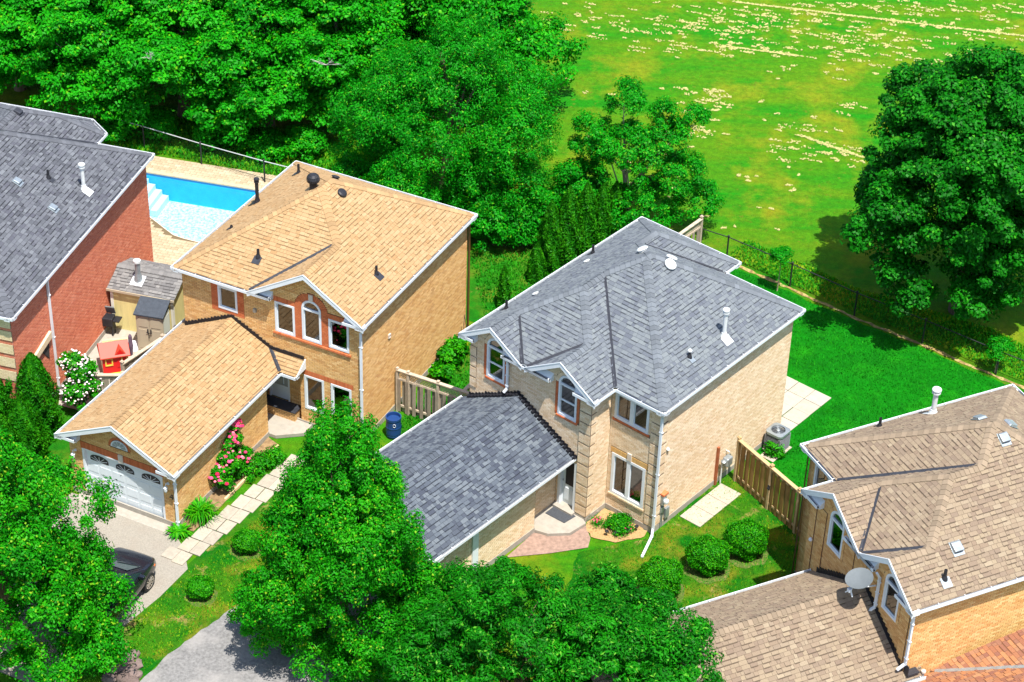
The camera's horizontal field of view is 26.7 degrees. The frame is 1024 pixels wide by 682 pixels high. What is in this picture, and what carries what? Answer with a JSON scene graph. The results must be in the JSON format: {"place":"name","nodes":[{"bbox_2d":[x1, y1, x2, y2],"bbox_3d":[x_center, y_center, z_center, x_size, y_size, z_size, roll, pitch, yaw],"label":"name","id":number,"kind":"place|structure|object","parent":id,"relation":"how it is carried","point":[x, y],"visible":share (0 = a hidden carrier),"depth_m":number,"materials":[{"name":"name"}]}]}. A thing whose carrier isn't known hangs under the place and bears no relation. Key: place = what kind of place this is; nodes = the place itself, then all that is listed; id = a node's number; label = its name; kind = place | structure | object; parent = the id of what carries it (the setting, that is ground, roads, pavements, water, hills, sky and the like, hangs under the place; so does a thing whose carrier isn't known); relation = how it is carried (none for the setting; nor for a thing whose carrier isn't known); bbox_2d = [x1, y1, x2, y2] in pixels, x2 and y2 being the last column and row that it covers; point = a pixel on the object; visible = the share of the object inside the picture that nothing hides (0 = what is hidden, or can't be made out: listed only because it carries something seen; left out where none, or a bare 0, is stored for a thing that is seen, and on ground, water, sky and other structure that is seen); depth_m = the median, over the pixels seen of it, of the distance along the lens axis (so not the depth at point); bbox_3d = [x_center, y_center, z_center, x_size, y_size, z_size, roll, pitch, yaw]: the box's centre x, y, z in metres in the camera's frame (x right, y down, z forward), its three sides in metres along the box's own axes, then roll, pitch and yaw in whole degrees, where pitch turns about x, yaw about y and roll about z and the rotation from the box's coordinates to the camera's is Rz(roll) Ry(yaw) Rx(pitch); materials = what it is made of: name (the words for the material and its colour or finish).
{"place":"outdoors","nodes":[
{"label":"outdoors","id":0,"kind":"place"},
{"bbox_2d":[42,394,78,467],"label":"side lawn","id":1,"kind":"structure","parent":0,"point":[60,448],"depth_m":80.19,"materials":[{"name":"green plant"}]},
{"bbox_2d":[5,398,52,459],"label":"cedar tree","id":2,"kind":"object","parent":1,"relation":"on","point":[23,420],"visible":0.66,"depth_m":78.15,"materials":[{"name":"green plant"}]},
{"bbox_2d":[14,352,66,445],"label":"cedar tree","id":3,"kind":"object","parent":1,"relation":"on","point":[37,377],"visible":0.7,"depth_m":79.17,"materials":[{"name":"green plant"}]},
{"bbox_2d":[55,349,102,410],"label":"rose bush","id":4,"kind":"object","parent":1,"relation":"on","point":[77,385],"visible":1,"depth_m":80.79,"materials":[{"name":"green plant"}]},
{"bbox_2d":[0,493,187,681],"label":"driveway","id":5,"kind":"structure","parent":0,"point":[121,531],"depth_m":75.50,"materials":[{"name":"concrete"}]},
{"bbox_2d":[50,547,155,643],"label":"parked car","id":6,"kind":"object","parent":5,"relation":"on","point":[138,567],"visible":0.3,"depth_m":73.14,"materials":[{"name":"black paint"}]},
{"bbox_2d":[59,328,139,409],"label":"side yard","id":7,"kind":"structure","parent":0,"point":[94,353],"depth_m":85.04,"materials":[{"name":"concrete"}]},
{"bbox_2d":[102,306,121,335],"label":"barbecue","id":8,"kind":"object","parent":7,"relation":"on","point":[109,319],"visible":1,"depth_m":85.57,"materials":[{"name":"black metal"}]},
{"bbox_2d":[106,258,184,331],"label":"garden shed","id":9,"kind":"structure","parent":7,"relation":"on","point":[132,281],"depth_m":85.39,"materials":[{"name":"yellow wood"}]},
{"bbox_2d":[133,296,170,349],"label":"storage cabinet","id":10,"kind":"object","parent":7,"relation":"on","point":[151,314],"visible":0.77,"depth_m":84.38,"materials":[{"name":"beige plastic"}]},
{"bbox_2d":[97,339,129,372],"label":"toy house","id":11,"kind":"structure","parent":0,"point":[112,354],"depth_m":83.47,"materials":[{"name":"red plastic"}]},
{"bbox_2d":[103,488,285,680],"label":"front lawn","id":12,"kind":"structure","parent":0,"point":[211,550],"depth_m":73.15,"materials":[{"name":"green plant"}]},
{"bbox_2d":[184,575,217,606],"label":"clipped shrub","id":13,"kind":"object","parent":12,"relation":"on","point":[203,590],"visible":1,"depth_m":73.23,"materials":[{"name":"green plant"}]},
{"bbox_2d":[230,528,260,560],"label":"clipped shrub","id":14,"kind":"object","parent":12,"relation":"on","point":[240,545],"visible":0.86,"depth_m":75.19,"materials":[{"name":"green plant"}]},
{"bbox_2d":[161,454,303,565],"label":"garden path","id":15,"kind":"structure","parent":0,"point":[208,536],"depth_m":76.90,"materials":[{"name":"beige concrete"}]},
{"bbox_2d":[101,115,385,184],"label":"grass","id":16,"kind":"structure","parent":0,"point":[212,159],"depth_m":97.73,"materials":[{"name":"green plant"}]},
{"bbox_2d":[140,588,416,681],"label":"driveway","id":17,"kind":"structure","parent":0,"point":[217,651],"depth_m":71.08,"materials":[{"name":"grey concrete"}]},
{"bbox_2d":[400,231,586,435],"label":"side lawn","id":18,"kind":"structure","parent":0,"point":[476,311],"depth_m":89.84,"materials":[{"name":"green plant"}]},
{"bbox_2d":[385,411,401,439],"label":"rain barrel","id":19,"kind":"object","parent":18,"relation":"on","point":[393,425],"visible":0.99,"depth_m":80.73,"materials":[{"name":"blue plastic"}]},
{"bbox_2d":[396,366,468,418],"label":"board fence","id":20,"kind":"object","parent":18,"relation":"on","point":[408,405],"visible":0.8,"depth_m":81.35,"materials":[{"name":"beige wood"}]},
{"bbox_2d":[325,8,564,222],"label":"locust tree","id":21,"kind":"object","parent":18,"relation":"on","point":[392,111],"visible":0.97,"depth_m":90.31,"materials":[{"name":"green plant"}]},
{"bbox_2d":[428,334,469,380],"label":"garden plant","id":22,"kind":"object","parent":18,"relation":"on","point":[451,350],"visible":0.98,"depth_m":84.23,"materials":[{"name":"green plant"}]},
{"bbox_2d":[466,192,519,252],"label":"shrub","id":23,"kind":"object","parent":18,"relation":"on","point":[495,221],"visible":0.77,"depth_m":90.68,"materials":[{"name":"green plant"}]},
{"bbox_2d":[496,265,511,307],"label":"cedar tree","id":24,"kind":"object","parent":18,"relation":"on","point":[504,289],"visible":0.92,"depth_m":87.72,"materials":[{"name":"green plant"}]},
{"bbox_2d":[504,201,542,247],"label":"shrub","id":25,"kind":"object","parent":18,"relation":"on","point":[522,236],"visible":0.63,"depth_m":91.12,"materials":[{"name":"green plant"}]},
{"bbox_2d":[525,243,547,283],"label":"cedar tree","id":26,"kind":"object","parent":18,"relation":"on","point":[536,268],"visible":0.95,"depth_m":89.41,"materials":[{"name":"green plant"}]},
{"bbox_2d":[514,183,561,235],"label":"shrub","id":27,"kind":"object","parent":18,"relation":"on","point":[540,209],"visible":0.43,"depth_m":91.47,"materials":[{"name":"green plant"}]},
{"bbox_2d":[536,200,564,273],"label":"cedar tree","id":28,"kind":"object","parent":18,"relation":"on","point":[550,224],"visible":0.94,"depth_m":89.52,"materials":[{"name":"green plant"}]},
{"bbox_2d":[553,185,584,266],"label":"cedar tree","id":29,"kind":"object","parent":18,"relation":"on","point":[570,213],"visible":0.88,"depth_m":89.61,"materials":[{"name":"green plant"}]},
{"bbox_2d":[571,182,599,254],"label":"cedar tree","id":30,"kind":"object","parent":18,"relation":"on","point":[588,208],"visible":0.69,"depth_m":90.12,"materials":[{"name":"green plant"}]},
{"bbox_2d":[587,183,615,248],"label":"cedar tree","id":31,"kind":"object","parent":18,"relation":"on","point":[603,196],"visible":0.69,"depth_m":90.70,"materials":[{"name":"green plant"}]},
{"bbox_2d":[602,180,627,234],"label":"cedar tree","id":32,"kind":"object","parent":18,"relation":"on","point":[616,191],"visible":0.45,"depth_m":91.18,"materials":[{"name":"green plant"}]},
{"bbox_2d":[550,74,726,229],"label":"open crowned tree","id":33,"kind":"object","parent":18,"relation":"on","point":[600,141],"visible":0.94,"depth_m":90.67,"materials":[{"name":"green plant"}]},
{"bbox_2d":[0,0,1023,681],"bbox_3d":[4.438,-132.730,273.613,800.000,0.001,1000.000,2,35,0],"label":"ground","id":34,"kind":"structure","parent":0,"point":[808,216],"depth_m":102.35,"materials":[{"name":"green plant"}]},
{"bbox_2d":[0,0,79,94],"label":"woodland tree","id":35,"kind":"object","parent":34,"relation":"on","point":[12,37],"visible":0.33,"depth_m":96.72,"materials":[{"name":"green plant"}]},
{"bbox_2d":[0,425,145,681],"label":"street tree","id":36,"kind":"object","parent":34,"relation":"on","point":[33,541],"visible":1,"depth_m":68.37,"materials":[{"name":"green plant"}]},
{"bbox_2d":[0,102,154,402],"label":"brick house","id":37,"kind":"structure","parent":34,"relation":"on","point":[75,226],"depth_m":82.69,"materials":[{"name":"red brick"}]},
{"bbox_2d":[0,0,180,115],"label":"woodland tree","id":38,"kind":"object","parent":34,"relation":"on","point":[62,26],"visible":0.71,"depth_m":95.86,"materials":[{"name":"green plant"}]},
{"bbox_2d":[88,371,123,401],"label":"board fence","id":39,"kind":"object","parent":34,"relation":"on","point":[107,377],"visible":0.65,"depth_m":81.28,"materials":[{"name":"beige wood"}]},
{"bbox_2d":[96,109,139,141],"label":"shrub","id":40,"kind":"object","parent":34,"relation":"on","point":[116,130],"visible":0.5,"depth_m":97.65,"materials":[{"name":"green plant"}]},
{"bbox_2d":[119,325,175,370],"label":"board fence","id":41,"kind":"object","parent":34,"relation":"on","point":[127,363],"visible":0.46,"depth_m":82.43,"materials":[{"name":"beige wood"}]},
{"bbox_2d":[137,105,180,142],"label":"shrub","id":42,"kind":"object","parent":34,"relation":"on","point":[160,118],"visible":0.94,"depth_m":97.81,"materials":[{"name":"green plant"}]},
{"bbox_2d":[68,0,275,131],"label":"woodland tree","id":43,"kind":"object","parent":34,"relation":"on","point":[167,50],"visible":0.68,"depth_m":95.74,"materials":[{"name":"green plant"}]},
{"bbox_2d":[163,522,192,539],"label":"strap leaf plant","id":44,"kind":"object","parent":34,"relation":"on","point":[175,530],"visible":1,"depth_m":76.05,"materials":[{"name":"green plant"}]},
{"bbox_2d":[192,118,230,150],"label":"shrub","id":45,"kind":"object","parent":34,"relation":"on","point":[213,137],"visible":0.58,"depth_m":97.44,"materials":[{"name":"green plant"}]},
{"bbox_2d":[146,156,276,264],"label":"pool deck","id":46,"kind":"structure","parent":34,"relation":"on","point":[169,248],"depth_m":95.94,"materials":[{"name":"beige concrete"}]},
{"bbox_2d":[146,169,261,241],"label":"swimming pool","id":47,"kind":"structure","parent":46,"relation":"in","point":[194,209],"depth_m":95.95,"materials":[{"name":"liquid"}]},
{"bbox_2d":[185,437,276,530],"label":"soil bed","id":48,"kind":"object","parent":34,"relation":"on","point":[219,495],"visible":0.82,"depth_m":78.10,"materials":[{"name":"brown soil"}]},
{"bbox_2d":[182,495,221,525],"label":"strap leaf plant","id":49,"kind":"object","parent":48,"relation":"on","point":[198,510],"visible":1,"depth_m":76.63,"materials":[{"name":"green plant"}]},
{"bbox_2d":[208,418,254,491],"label":"rose bush","id":50,"kind":"object","parent":48,"relation":"on","point":[240,454],"visible":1,"depth_m":77.76,"materials":[{"name":"green plant"}]},
{"bbox_2d":[233,444,287,482],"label":"garden plant","id":51,"kind":"object","parent":48,"relation":"on","point":[272,456],"visible":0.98,"depth_m":79.01,"materials":[{"name":"green plant"}]},
{"bbox_2d":[236,126,291,162],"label":"shrub","id":52,"kind":"object","parent":34,"relation":"on","point":[263,144],"visible":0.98,"depth_m":97.00,"materials":[{"name":"green plant"}]},
{"bbox_2d":[54,160,477,531],"bbox_3d":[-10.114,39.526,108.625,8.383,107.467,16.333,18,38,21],"label":"brick house","id":53,"kind":"structure","parent":34,"relation":"on","point":[306,286],"depth_m":79.45,"materials":[{"name":"beige brick"}]},
{"bbox_2d":[86,450,163,517],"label":"garage door","id":54,"kind":"structure","parent":53,"relation":"in","point":[141,489],"depth_m":76.64,"materials":[{"name":"white plastic"}]},
{"bbox_2d":[217,285,237,313],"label":"window","id":55,"kind":"structure","parent":53,"relation":"in","point":[227,298],"depth_m":80.02,"materials":[{"name":"white paint"}]},
{"bbox_2d":[269,372,289,401],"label":"door","id":56,"kind":"structure","parent":53,"relation":"in","point":[281,387],"depth_m":81.66,"materials":[{"name":"white paint"}]},
{"bbox_2d":[274,301,295,336],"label":"window","id":57,"kind":"structure","parent":53,"relation":"in","point":[284,313],"depth_m":79.17,"materials":[{"name":"white paint"}]},
{"bbox_2d":[301,300,321,344],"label":"window","id":58,"kind":"structure","parent":53,"relation":"in","point":[311,313],"depth_m":78.63,"materials":[{"name":"white paint"}]},
{"bbox_2d":[304,374,324,411],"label":"window","id":59,"kind":"structure","parent":53,"relation":"in","point":[313,387],"depth_m":80.45,"materials":[{"name":"white paint"}]},
{"bbox_2d":[328,319,348,352],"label":"window","id":60,"kind":"structure","parent":53,"relation":"in","point":[338,333],"depth_m":78.34,"materials":[{"name":"white paint"}]},
{"bbox_2d":[331,383,351,415],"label":"window","id":61,"kind":"structure","parent":53,"relation":"in","point":[337,392],"depth_m":79.88,"materials":[{"name":"white paint"}]},
{"bbox_2d":[163,0,368,145],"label":"woodland tree","id":62,"kind":"object","parent":34,"relation":"on","point":[244,30],"visible":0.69,"depth_m":95.36,"materials":[{"name":"green plant"}]},
{"bbox_2d":[280,123,328,163],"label":"shrub","id":63,"kind":"object","parent":34,"relation":"on","point":[301,137],"visible":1,"depth_m":96.93,"materials":[{"name":"green plant"}]},
{"bbox_2d":[81,112,565,226],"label":"chain link fence","id":64,"kind":"object","parent":34,"relation":"on","point":[200,143],"visible":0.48,"depth_m":96.42,"materials":[{"name":"metal"}]},
{"bbox_2d":[226,395,445,681],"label":"street tree","id":65,"kind":"object","parent":34,"relation":"on","point":[334,513],"visible":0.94,"depth_m":67.28,"materials":[{"name":"green plant"}]},
{"bbox_2d":[257,0,415,123],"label":"woodland tree","id":66,"kind":"object","parent":34,"relation":"on","point":[350,13],"visible":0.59,"depth_m":95.88,"materials":[{"name":"green plant"}]},
{"bbox_2d":[331,149,371,179],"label":"shrub","id":67,"kind":"object","parent":34,"relation":"on","point":[342,160],"visible":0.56,"depth_m":95.33,"materials":[{"name":"green plant"}]},
{"bbox_2d":[327,0,499,63],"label":"woodland tree","id":68,"kind":"object","parent":34,"relation":"on","point":[394,7],"visible":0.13,"depth_m":97.94,"materials":[{"name":"green plant"}]},
{"bbox_2d":[380,0,589,96],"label":"woodland tree","id":69,"kind":"object","parent":34,"relation":"on","point":[529,34],"visible":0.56,"depth_m":98.81,"materials":[{"name":"green plant"}]},
{"bbox_2d":[508,526,589,556],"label":"paver walk","id":70,"kind":"structure","parent":34,"relation":"on","point":[534,543],"depth_m":76.33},
{"bbox_2d":[380,555,725,681],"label":"street tree","id":71,"kind":"object","parent":34,"relation":"on","point":[607,621],"visible":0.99,"depth_m":65.04,"materials":[{"name":"green plant"}]},
{"bbox_2d":[374,216,805,580],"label":"brick house","id":72,"kind":"structure","parent":34,"relation":"on","point":[659,338],"depth_m":75.99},
{"bbox_2d":[485,338,504,387],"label":"window","id":73,"kind":"structure","parent":72,"relation":"in","point":[495,368],"depth_m":76.80,"materials":[{"name":"white paint"}]},
{"bbox_2d":[551,463,576,515],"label":"door","id":74,"kind":"structure","parent":72,"relation":"in","point":[566,485],"depth_m":77.37,"materials":[{"name":"white paint"}]},
{"bbox_2d":[555,375,576,425],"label":"window","id":75,"kind":"structure","parent":72,"relation":"in","point":[567,403],"depth_m":75.12,"materials":[{"name":"white paint"}]},
{"bbox_2d":[608,452,645,511],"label":"window","id":76,"kind":"structure","parent":72,"relation":"in","point":[627,479],"depth_m":76.67,"materials":[{"name":"white paint"}]},
{"bbox_2d":[612,393,649,437],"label":"window","id":77,"kind":"structure","parent":72,"relation":"in","point":[629,413],"depth_m":74.95,"materials":[{"name":"white paint"}]},
{"bbox_2d":[659,490,669,527],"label":"electric meter","id":78,"kind":"object","parent":72,"relation":"attached to","point":[664,500],"visible":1,"depth_m":76.65,"materials":[{"name":"metal"}]},
{"bbox_2d":[586,508,646,541],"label":"mulch bed","id":79,"kind":"object","parent":34,"relation":"on","point":[599,532],"visible":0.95,"depth_m":76.92,"materials":[{"name":"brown wood"}]},
{"bbox_2d":[602,510,634,538],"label":"garden plant","id":80,"kind":"object","parent":79,"relation":"on","point":[617,521],"visible":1,"depth_m":76.78,"materials":[{"name":"green plant"}]},
{"bbox_2d":[679,215,703,242],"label":"board fence","id":81,"kind":"object","parent":34,"relation":"on","point":[698,229],"visible":0.24,"depth_m":90.92,"materials":[{"name":"beige wood"}]},
{"bbox_2d":[733,435,804,536],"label":"board fence","id":82,"kind":"object","parent":34,"relation":"on","point":[771,473],"visible":0.74,"depth_m":77.68,"materials":[{"name":"brown wood"}]},
{"bbox_2d":[514,0,1023,230],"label":"grass clippings","id":83,"kind":"object","parent":34,"relation":"on","point":[923,25],"depth_m":108.70,"materials":[{"name":"beige plant"}]},
{"bbox_2d":[573,384,1023,681],"bbox_3d":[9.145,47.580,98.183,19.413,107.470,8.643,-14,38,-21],"label":"brick house","id":84,"kind":"structure","parent":34,"relation":"on","point":[919,514],"depth_m":67.77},
{"bbox_2d":[826,511,844,558],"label":"window","id":85,"kind":"structure","parent":84,"relation":"in","point":[836,530],"depth_m":69.44,"materials":[{"name":"white paint"}]},
{"bbox_2d":[845,568,876,596],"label":"satellite dish","id":86,"kind":"object","parent":84,"relation":"attached to","point":[858,578],"visible":1,"depth_m":67.16,"materials":[{"name":"white paint"}]},
{"bbox_2d":[881,573,899,621],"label":"window","id":87,"kind":"structure","parent":84,"relation":"in","point":[889,603],"depth_m":67.12,"materials":[{"name":"white paint"}]},
{"bbox_2d":[701,228,1023,380],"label":"chain link fence","id":88,"kind":"object","parent":34,"relation":"on","point":[856,292],"visible":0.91,"depth_m":88.10,"materials":[{"name":"black metal"}]},
{"bbox_2d":[739,265,1023,388],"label":"bare strip","id":89,"kind":"object","parent":34,"relation":"on","point":[878,327],"visible":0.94,"depth_m":87.76,"materials":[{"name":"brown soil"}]},
{"bbox_2d":[840,41,1023,322],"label":"maple tree","id":90,"kind":"object","parent":34,"relation":"on","point":[950,120],"visible":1,"depth_m":83.16,"materials":[{"name":"green plant"}]},
{"bbox_2d":[919,628,1023,681],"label":"roof","id":91,"kind":"structure","parent":34,"relation":"on","point":[1000,659],"depth_m":67.60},
{"bbox_2d":[984,335,1016,372],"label":"sapling","id":92,"kind":"object","parent":34,"relation":"on","point":[1006,345],"visible":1,"depth_m":84.68,"materials":[{"name":"green plant"}]},
{"bbox_2d":[552,457,799,661],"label":"front lawn","id":93,"kind":"structure","parent":0,"point":[718,528],"depth_m":76.24,"materials":[{"name":"green plant"}]},
{"bbox_2d":[635,555,683,602],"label":"clipped shrub","id":94,"kind":"object","parent":93,"relation":"on","point":[651,569],"visible":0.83,"depth_m":73.68,"materials":[{"name":"green plant"}]},
{"bbox_2d":[683,534,730,584],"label":"clipped shrub","id":95,"kind":"object","parent":93,"relation":"on","point":[703,555],"visible":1,"depth_m":74.86,"materials":[{"name":"green plant"}]},
{"bbox_2d":[680,483,740,526],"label":"slab strip","id":96,"kind":"object","parent":93,"relation":"on","point":[712,509],"visible":1,"depth_m":78.26,"materials":[{"name":"beige concrete"}]},
{"bbox_2d":[722,517,769,568],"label":"clipped shrub","id":97,"kind":"object","parent":93,"relation":"on","point":[747,548],"visible":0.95,"depth_m":75.58,"materials":[{"name":"green plant"}]},
{"bbox_2d":[728,239,1023,378],"bbox_3d":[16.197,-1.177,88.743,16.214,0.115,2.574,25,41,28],"label":"hedge","id":98,"kind":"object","parent":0,"point":[1011,362],"depth_m":88.58,"materials":[{"name":"green plant"}]},
{"bbox_2d":[730,269,1023,504],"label":"back lawn","id":99,"kind":"structure","parent":0,"point":[851,357],"depth_m":85.16,"materials":[{"name":"green plant"}]},
{"bbox_2d":[761,446,791,461],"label":"slab strip","id":100,"kind":"object","parent":99,"relation":"on","point":[773,459],"visible":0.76,"depth_m":80.69,"materials":[{"name":"grey concrete"}]},
{"bbox_2d":[764,440,785,458],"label":"garden plant","id":101,"kind":"object","parent":100,"relation":"on","point":[770,451],"visible":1,"depth_m":80.55,"materials":[{"name":"green plant"}]},
{"bbox_2d":[762,423,790,451],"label":"air conditioner","id":102,"kind":"object","parent":100,"relation":"on","point":[778,433],"visible":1,"depth_m":80.64,"materials":[{"name":"metal"}]},
{"bbox_2d":[769,245,794,290],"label":"sapling","id":103,"kind":"object","parent":99,"relation":"on","point":[782,253],"visible":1,"depth_m":88.65,"materials":[{"name":"green plant"}]},
{"bbox_2d":[781,376,830,430],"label":"patio","id":104,"kind":"structure","parent":99,"relation":"on","point":[800,411],"depth_m":83.53,"materials":[{"name":"beige concrete"}]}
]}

